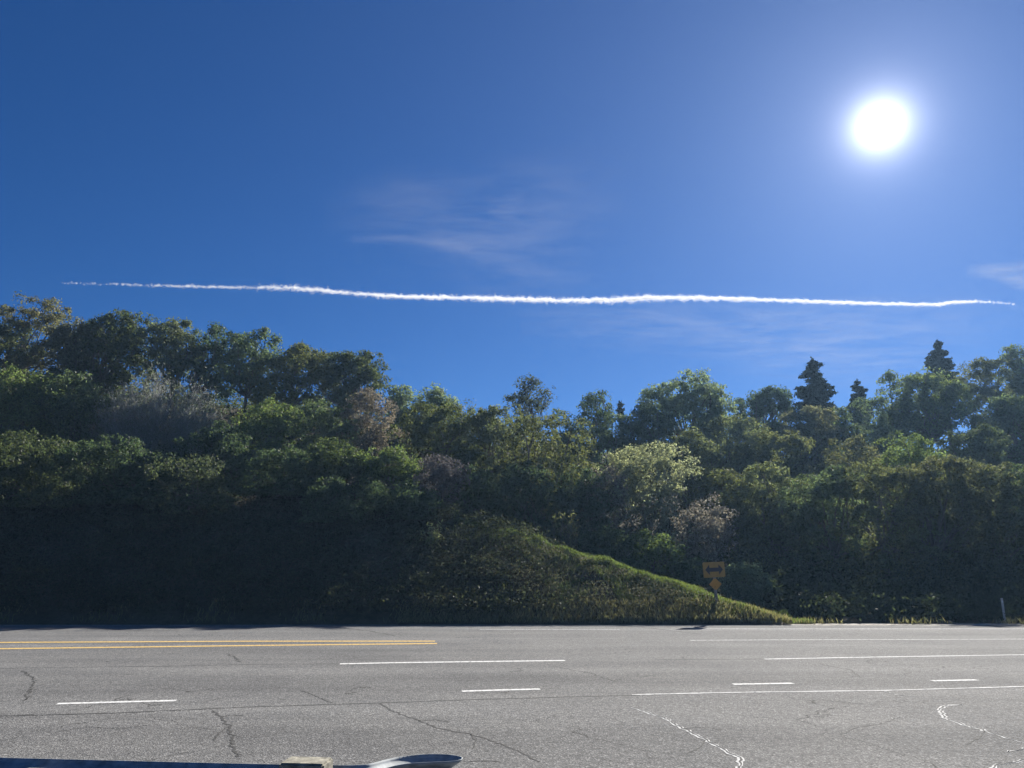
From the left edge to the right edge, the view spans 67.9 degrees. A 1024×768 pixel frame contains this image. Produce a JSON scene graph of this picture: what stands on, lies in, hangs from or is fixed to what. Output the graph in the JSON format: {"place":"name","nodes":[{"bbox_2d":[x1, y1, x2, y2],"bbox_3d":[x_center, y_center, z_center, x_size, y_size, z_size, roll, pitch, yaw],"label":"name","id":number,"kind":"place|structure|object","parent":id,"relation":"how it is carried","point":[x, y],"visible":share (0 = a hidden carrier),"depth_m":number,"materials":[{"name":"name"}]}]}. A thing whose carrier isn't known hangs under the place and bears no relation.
{"place":"outdoors","nodes":[
{"label":"outdoors","id":0,"kind":"place"},
{"bbox_2d":[0,754,462,767],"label":"guardrail","id":1,"kind":"object","parent":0,"point":[431,761],"visible":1,"depth_m":5.29,"materials":[{"name":"metal"}]},
{"bbox_2d":[0,625,1023,767],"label":"road","id":2,"kind":"structure","parent":0,"point":[721,696],"depth_m":12.79,"materials":[{"name":"grey asphalt"}]},
{"bbox_2d":[0,380,1023,624],"bbox_3d":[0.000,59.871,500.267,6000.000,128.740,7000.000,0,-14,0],"label":"hillside","id":3,"kind":"structure","parent":0,"point":[254,616],"depth_m":33.06,"materials":[{"name":"green plant"}]},
{"bbox_2d":[0,319,46,408],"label":"oak tree","id":4,"kind":"object","parent":3,"relation":"on","point":[13,337],"visible":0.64,"depth_m":62.36,"materials":[{"name":"green plant"}]},
{"bbox_2d":[0,290,73,394],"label":"oak tree","id":5,"kind":"object","parent":3,"relation":"on","point":[45,320],"visible":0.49,"depth_m":63.70,"materials":[{"name":"green plant"}]},
{"bbox_2d":[0,361,88,456],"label":"oak bush","id":6,"kind":"object","parent":3,"relation":"on","point":[8,402],"visible":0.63,"depth_m":49.85,"materials":[{"name":"green plant"}]},
{"bbox_2d":[0,427,108,510],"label":"oak bush","id":7,"kind":"object","parent":3,"relation":"on","point":[28,472],"visible":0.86,"depth_m":39.87,"materials":[{"name":"green plant"}]},
{"bbox_2d":[5,369,125,468],"bbox_3d":[-29.711,2.561,51.718,6.316,7.197,6.900,-8,-16,29],"label":"oak bush","id":8,"kind":"object","parent":3,"relation":"on","point":[79,396],"visible":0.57,"depth_m":50.71,"materials":[{"name":"green plant"}]},
{"bbox_2d":[36,313,110,406],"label":"oak tree","id":9,"kind":"object","parent":3,"relation":"on","point":[66,354],"visible":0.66,"depth_m":62.27,"materials":[{"name":"green plant"}]},
{"bbox_2d":[48,307,162,416],"bbox_3d":[-33.855,-1.690,64.081,8.631,9.822,7.663,5,-15,-21],"label":"oak tree","id":10,"kind":"object","parent":3,"relation":"on","point":[117,353],"visible":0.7,"depth_m":63.02,"materials":[{"name":"green plant"}]},
{"bbox_2d":[42,433,178,510],"bbox_3d":[-21.002,5.013,40.978,6.514,4.482,6.756,0,-14,0],"label":"oak bush","id":11,"kind":"object","parent":3,"relation":"on","point":[121,494],"visible":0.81,"depth_m":40.14,"materials":[{"name":"green plant"}]},
{"bbox_2d":[74,360,234,469],"bbox_3d":[-24.428,2.133,52.474,10.833,7.785,7.304,0,-14,0],"label":"feathery shrub","id":12,"kind":"object","parent":3,"relation":"on","point":[154,432],"visible":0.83,"depth_m":51.54,"materials":[{"name":"grey plant"}]},
{"bbox_2d":[125,316,208,418],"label":"oak tree","id":13,"kind":"object","parent":3,"relation":"on","point":[175,337],"visible":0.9,"depth_m":63.16,"materials":[{"name":"green plant"}]},
{"bbox_2d":[133,453,252,515],"bbox_3d":[-16.760,5.236,39.735,5.537,3.703,6.018,0,-14,0],"label":"oak bush","id":14,"kind":"object","parent":3,"relation":"on","point":[212,480],"visible":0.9,"depth_m":39.29,"materials":[{"name":"green plant"}]},
{"bbox_2d":[171,321,248,420],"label":"oak tree","id":15,"kind":"object","parent":3,"relation":"on","point":[206,368],"visible":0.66,"depth_m":64.23,"materials":[{"name":"green plant"}]},
{"bbox_2d":[165,418,255,496],"bbox_3d":[-17.353,4.431,44.912,5.010,4.926,4.959,-13,-19,43],"label":"oak bush","id":16,"kind":"object","parent":3,"relation":"on","point":[215,436],"visible":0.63,"depth_m":44.55,"materials":[{"name":"green plant"}]},
{"bbox_2d":[206,326,291,418],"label":"oak tree","id":17,"kind":"object","parent":3,"relation":"on","point":[242,363],"visible":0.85,"depth_m":63.89,"materials":[{"name":"green plant"}]},
{"bbox_2d":[223,397,315,477],"bbox_3d":[-15.991,3.749,50.718,6.018,5.753,6.708,0,-14,0],"label":"oak bush","id":18,"kind":"object","parent":3,"relation":"on","point":[281,420],"visible":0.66,"depth_m":49.63,"materials":[{"name":"green plant"}]},
{"bbox_2d":[226,441,329,499],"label":"oak bush","id":19,"kind":"object","parent":3,"relation":"on","point":[281,477],"visible":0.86,"depth_m":41.03,"materials":[{"name":"green plant"}]},
{"bbox_2d":[239,339,339,432],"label":"oak tree","id":20,"kind":"object","parent":3,"relation":"on","point":[304,357],"visible":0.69,"depth_m":63.05,"materials":[{"name":"green plant"}]},
{"bbox_2d":[0,487,596,615],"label":"bank undergrowth","id":21,"kind":"object","parent":3,"relation":"on","point":[226,522],"visible":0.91,"depth_m":33.97,"materials":[{"name":"green plant"}]},
{"bbox_2d":[289,398,363,464],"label":"oak bush","id":22,"kind":"object","parent":3,"relation":"on","point":[326,418],"visible":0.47,"depth_m":52.92,"materials":[{"name":"green plant"}]},
{"bbox_2d":[293,437,385,495],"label":"oak bush","id":23,"kind":"object","parent":3,"relation":"on","point":[336,466],"visible":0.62,"depth_m":42.67,"materials":[{"name":"green plant"}]},
{"bbox_2d":[295,474,388,525],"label":"oak bush","id":24,"kind":"object","parent":3,"relation":"on","point":[347,507],"visible":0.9,"depth_m":38.27,"materials":[{"name":"green plant"}]},
{"bbox_2d":[300,350,392,437],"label":"oak tree","id":25,"kind":"object","parent":3,"relation":"on","point":[355,371],"visible":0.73,"depth_m":64.77,"materials":[{"name":"green plant"}]},
{"bbox_2d":[334,387,410,457],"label":"dry bush","id":26,"kind":"object","parent":3,"relation":"on","point":[368,404],"visible":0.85,"depth_m":54.67,"materials":[{"name":"brown plant"}]},
{"bbox_2d":[347,442,426,494],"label":"oak bush","id":27,"kind":"object","parent":3,"relation":"on","point":[392,455],"visible":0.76,"depth_m":42.76,"materials":[{"name":"green plant"}]},
{"bbox_2d":[378,384,418,434],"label":"tree","id":28,"kind":"object","parent":3,"relation":"on","point":[400,399],"visible":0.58,"depth_m":67.05,"materials":[{"name":"green plant"}]},
{"bbox_2d":[373,480,445,520],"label":"oak bush","id":29,"kind":"object","parent":3,"relation":"on","point":[400,498],"visible":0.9,"depth_m":38.30,"materials":[{"name":"green plant"}]},
{"bbox_2d":[399,381,459,437],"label":"tree","id":30,"kind":"object","parent":3,"relation":"on","point":[437,395],"visible":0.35,"depth_m":66.72,"materials":[{"name":"green plant"}]},
{"bbox_2d":[419,519,443,552],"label":"leafy plant","id":31,"kind":"object","parent":3,"relation":"on","point":[432,538],"visible":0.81,"depth_m":35.33,"materials":[{"name":"green plant"}]},
{"bbox_2d":[383,398,494,476],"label":"oak tree","id":32,"kind":"object","parent":3,"relation":"on","point":[426,426],"visible":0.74,"depth_m":52.12,"materials":[{"name":"green plant"}]},
{"bbox_2d":[412,453,473,507],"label":"dry bush","id":33,"kind":"object","parent":3,"relation":"on","point":[438,476],"visible":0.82,"depth_m":41.52,"materials":[{"name":"grey plant"}]},
{"bbox_2d":[436,464,522,521],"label":"oak bush","id":34,"kind":"object","parent":3,"relation":"on","point":[477,485],"visible":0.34,"depth_m":45.30,"materials":[{"name":"green plant"}]},
{"bbox_2d":[455,403,545,498],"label":"oak tree","id":35,"kind":"object","parent":3,"relation":"on","point":[496,427],"visible":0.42,"depth_m":53.49,"materials":[{"name":"green plant"}]},
{"bbox_2d":[0,595,1023,624],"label":"verge grass","id":36,"kind":"structure","parent":3,"relation":"on","point":[566,615],"depth_m":30.10,"materials":[{"name":"green plant"}]},
{"bbox_2d":[0,367,1023,606],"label":"hill undergrowth","id":37,"kind":"object","parent":3,"relation":"on","point":[376,417],"visible":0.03,"depth_m":58.28,"materials":[{"name":"green plant"}]},
{"bbox_2d":[483,459,574,545],"bbox_3d":[0.836,7.368,44.352,5.762,6.168,6.153,0,-14,0],"label":"oak bush","id":38,"kind":"object","parent":3,"relation":"on","point":[510,490],"visible":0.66,"depth_m":43.97,"materials":[{"name":"green plant"}]},
{"bbox_2d":[503,372,557,456],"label":"skyline tree","id":39,"kind":"object","parent":3,"relation":"on","point":[526,400],"visible":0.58,"depth_m":76.44,"materials":[{"name":"green plant"}]},
{"bbox_2d":[492,409,599,532],"bbox_3d":[2.885,6.575,48.488,6.970,10.298,6.732,8,-16,-31],"label":"oak tree","id":40,"kind":"object","parent":3,"relation":"on","point":[560,464],"visible":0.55,"depth_m":48.30,"materials":[{"name":"green plant"}]},
{"bbox_2d":[545,511,565,543],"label":"leafy plant","id":41,"kind":"object","parent":3,"relation":"on","point":[553,534],"visible":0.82,"depth_m":40.19,"materials":[{"name":"green plant"}]},
{"bbox_2d":[400,525,731,612],"bbox_3d":[1.921,8.040,33.807,14.081,3.812,8.415,0,-14,0],"label":"mound brush","id":42,"kind":"object","parent":3,"relation":"on","point":[582,590],"visible":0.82,"depth_m":32.30,"materials":[{"name":"green plant"}]},
{"bbox_2d":[555,510,580,549],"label":"leafy plant","id":43,"kind":"object","parent":3,"relation":"on","point":[573,539],"visible":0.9,"depth_m":39.96,"materials":[{"name":"green plant"}]},
{"bbox_2d":[541,408,605,492],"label":"oak tree","id":44,"kind":"object","parent":3,"relation":"on","point":[564,439],"visible":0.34,"depth_m":61.55,"materials":[{"name":"green plant"}]},
{"bbox_2d":[543,463,621,551],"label":"oak bush","id":45,"kind":"object","parent":3,"relation":"on","point":[591,506],"visible":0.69,"depth_m":45.03,"materials":[{"name":"green plant"}]},
{"bbox_2d":[571,389,615,501],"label":"skyline tree","id":46,"kind":"object","parent":3,"relation":"on","point":[591,399],"visible":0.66,"depth_m":66.58,"materials":[{"name":"green plant"}]},
{"bbox_2d":[571,462,627,556],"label":"dry bush","id":47,"kind":"object","parent":3,"relation":"on","point":[621,486],"visible":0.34,"depth_m":46.58,"materials":[{"name":"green plant"}]},
{"bbox_2d":[573,523,640,566],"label":"green shrub","id":48,"kind":"object","parent":3,"relation":"on","point":[615,546],"visible":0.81,"depth_m":41.06,"materials":[{"name":"green plant"}]},
{"bbox_2d":[615,400,624,437],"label":"conifer","id":49,"kind":"object","parent":3,"relation":"on","point":[620,409],"visible":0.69,"depth_m":81.55,"materials":[{"name":"green plant"}]},
{"bbox_2d":[590,411,654,516],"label":"oak tree","id":50,"kind":"object","parent":3,"relation":"on","point":[608,441],"visible":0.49,"depth_m":64.20,"materials":[{"name":"green plant"}]},
{"bbox_2d":[437,511,813,623],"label":"mound grass","id":51,"kind":"structure","parent":3,"relation":"on","point":[600,558],"depth_m":33.01,"materials":[{"name":"green plant"}]},
{"bbox_2d":[591,439,702,572],"bbox_3d":[7.927,8.370,48.943,7.722,9.638,7.333,5,-15,-21],"label":"silver bush","id":52,"kind":"object","parent":3,"relation":"on","point":[629,467],"visible":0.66,"depth_m":48.45,"materials":[{"name":"green plant"}]},
{"bbox_2d":[619,403,681,510],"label":"oak tree","id":53,"kind":"object","parent":3,"relation":"on","point":[661,431],"visible":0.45,"depth_m":65.95,"materials":[{"name":"green plant"}]},
{"bbox_2d":[616,527,688,580],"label":"green shrub","id":54,"kind":"object","parent":3,"relation":"on","point":[654,549],"visible":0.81,"depth_m":40.72,"materials":[{"name":"green plant"}]},
{"bbox_2d":[664,553,722,595],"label":"green shrub","id":55,"kind":"object","parent":3,"relation":"on","point":[691,571],"visible":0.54,"depth_m":39.00,"materials":[{"name":"green plant"}]},
{"bbox_2d":[635,367,756,492],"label":"dome tree","id":56,"kind":"object","parent":3,"relation":"on","point":[685,404],"visible":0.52,"depth_m":70.25,"materials":[{"name":"green plant"}]},
{"bbox_2d":[658,426,734,541],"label":"oak tree","id":57,"kind":"object","parent":3,"relation":"on","point":[703,449],"visible":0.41,"depth_m":56.27,"materials":[{"name":"green plant"}]},
{"bbox_2d":[666,492,739,585],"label":"dry bush","id":58,"kind":"object","parent":3,"relation":"on","point":[705,528],"visible":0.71,"depth_m":43.07,"materials":[{"name":"brown plant"}]},
{"bbox_2d":[702,562,725,600],"bbox_3d":[8.343,8.278,31.208,0.921,1.885,0.140,-1,-14,-6],"label":"arrow sign","id":59,"kind":"object","parent":3,"relation":"on","point":[714,570],"visible":0.88,"depth_m":31.27,"materials":[{"name":"metal"}]},
{"bbox_2d":[677,414,780,512],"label":"oak tree","id":60,"kind":"object","parent":3,"relation":"on","point":[739,433],"visible":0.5,"depth_m":62.51,"materials":[{"name":"green plant"}]},
{"bbox_2d":[680,467,779,572],"bbox_3d":[13.935,9.185,50.754,7.094,7.537,6.529,5,-15,-20],"label":"tree","id":61,"kind":"object","parent":3,"relation":"on","point":[730,499],"visible":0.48,"depth_m":50.04,"materials":[{"name":"green plant"}]},
{"bbox_2d":[717,560,776,607],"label":"green shrub","id":62,"kind":"object","parent":3,"relation":"on","point":[736,587],"visible":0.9,"depth_m":38.29,"materials":[{"name":"green plant"}]},
{"bbox_2d":[730,384,801,456],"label":"oak tree","id":63,"kind":"object","parent":3,"relation":"on","point":[763,404],"visible":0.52,"depth_m":80.61,"materials":[{"name":"green plant"}]},
{"bbox_2d":[727,428,815,527],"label":"oak tree","id":64,"kind":"object","parent":3,"relation":"on","point":[750,457],"visible":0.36,"depth_m":59.80,"materials":[{"name":"green plant"}]},
{"bbox_2d":[727,461,828,584],"bbox_3d":[17.158,9.062,49.279,6.627,8.363,6.181,0,-14,0],"label":"tree","id":65,"kind":"object","parent":3,"relation":"on","point":[776,532],"visible":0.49,"depth_m":48.24,"materials":[{"name":"green plant"}]},
{"bbox_2d":[773,404,850,483],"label":"oak tree","id":66,"kind":"object","parent":3,"relation":"on","point":[814,414],"visible":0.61,"depth_m":69.87,"materials":[{"name":"green plant"}]},
{"bbox_2d":[785,356,856,460],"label":"conifer","id":67,"kind":"object","parent":3,"relation":"on","point":[814,392],"visible":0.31,"depth_m":83.66,"materials":[{"name":"green plant"}]},
{"bbox_2d":[775,462,884,579],"bbox_3d":[18.943,9.332,46.025,6.632,8.918,5.951,0,-14,0],"label":"tree","id":68,"kind":"object","parent":3,"relation":"on","point":[809,506],"visible":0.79,"depth_m":45.19,"materials":[{"name":"green plant"}]},
{"bbox_2d":[659,530,1023,623],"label":"thicket undergrowth","id":69,"kind":"object","parent":3,"relation":"on","point":[937,600],"visible":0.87,"depth_m":35.89,"materials":[{"name":"green plant"}]},
{"bbox_2d":[799,433,888,532],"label":"oak tree","id":70,"kind":"object","parent":3,"relation":"on","point":[859,456],"visible":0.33,"depth_m":59.06,"materials":[{"name":"green plant"}]},
{"bbox_2d":[814,406,901,469],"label":"oak tree","id":71,"kind":"object","parent":3,"relation":"on","point":[881,428],"visible":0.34,"depth_m":72.51,"materials":[{"name":"green plant"}]},
{"bbox_2d":[844,379,874,426],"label":"conifer","id":72,"kind":"object","parent":3,"relation":"on","point":[860,391],"visible":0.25,"depth_m":89.98,"materials":[{"name":"green plant"}]},
{"bbox_2d":[847,394,931,460],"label":"oak tree","id":73,"kind":"object","parent":3,"relation":"on","point":[860,417],"visible":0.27,"depth_m":80.27,"materials":[{"name":"green plant"}]},
{"bbox_2d":[823,456,958,601],"bbox_3d":[21.391,8.538,43.979,6.601,9.017,6.039,0,-14,0],"label":"tree","id":74,"kind":"object","parent":3,"relation":"on","point":[878,539],"visible":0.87,"depth_m":43.06,"materials":[{"name":"green plant"}]},
{"bbox_2d":[871,429,969,550],"bbox_3d":[28.281,8.095,52.447,6.242,10.106,5.656,0,-14,0],"label":"tree","id":75,"kind":"object","parent":3,"relation":"on","point":[916,454],"visible":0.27,"depth_m":52.24,"materials":[{"name":"green plant"}]},
{"bbox_2d":[872,365,978,468],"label":"oak tree","id":76,"kind":"object","parent":3,"relation":"on","point":[939,408],"visible":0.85,"depth_m":78.31,"materials":[{"name":"green plant"}]},
{"bbox_2d":[919,339,961,447],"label":"conifer","id":77,"kind":"object","parent":3,"relation":"on","point":[936,358],"visible":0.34,"depth_m":98.12,"materials":[{"name":"green plant"}]},
{"bbox_2d":[889,452,1010,593],"bbox_3d":[24.797,8.505,43.502,6.340,9.087,6.339,0,-14,0],"label":"tree","id":78,"kind":"object","parent":3,"relation":"on","point":[945,488],"visible":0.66,"depth_m":42.78,"materials":[{"name":"green plant"}]},
{"bbox_2d":[929,423,1018,523],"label":"oak tree","id":79,"kind":"object","parent":3,"relation":"on","point":[978,450],"visible":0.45,"depth_m":60.44,"materials":[{"name":"green plant"}]},
{"bbox_2d":[933,459,1023,596],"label":"tree","id":80,"kind":"object","parent":3,"relation":"on","point":[1001,488],"visible":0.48,"depth_m":42.41,"materials":[{"name":"green plant"}]},
{"bbox_2d":[950,356,1023,451],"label":"oak tree","id":81,"kind":"object","parent":3,"relation":"on","point":[985,376],"visible":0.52,"depth_m":85.09,"materials":[{"name":"green plant"}]},
{"bbox_2d":[967,392,1023,473],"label":"oak tree","id":82,"kind":"object","parent":3,"relation":"on","point":[1009,416],"visible":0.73,"depth_m":70.39,"materials":[{"name":"green plant"}]},
{"bbox_2d":[1000,598,1005,621],"bbox_3d":[19.976,9.272,30.875,0.085,1.113,0.028,0,-14,0],"label":"marker post","id":83,"kind":"object","parent":3,"relation":"on","point":[1003,610],"visible":0.77,"depth_m":30.89,"materials":[{"name":"plastic"}]},
{"bbox_2d":[988,462,1023,581],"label":"tree","id":84,"kind":"object","parent":3,"relation":"on","point":[1020,477],"visible":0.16,"depth_m":43.67,"materials":[{"name":"green plant"}]},
{"bbox_2d":[993,343,1023,397],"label":"oak tree","id":85,"kind":"object","parent":3,"relation":"on","point":[1011,352],"visible":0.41,"depth_m":88.75,"materials":[{"name":"green plant"}]},
{"bbox_2d":[0,0,1023,460],"label":"sky","id":86,"kind":"structure","parent":0,"point":[618,197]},
{"bbox_2d":[5,623,1023,625],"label":"gravel verge","id":87,"kind":"structure","parent":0,"point":[1003,624],"depth_m":29.81,"materials":[{"name":"gravel"}]}
]}

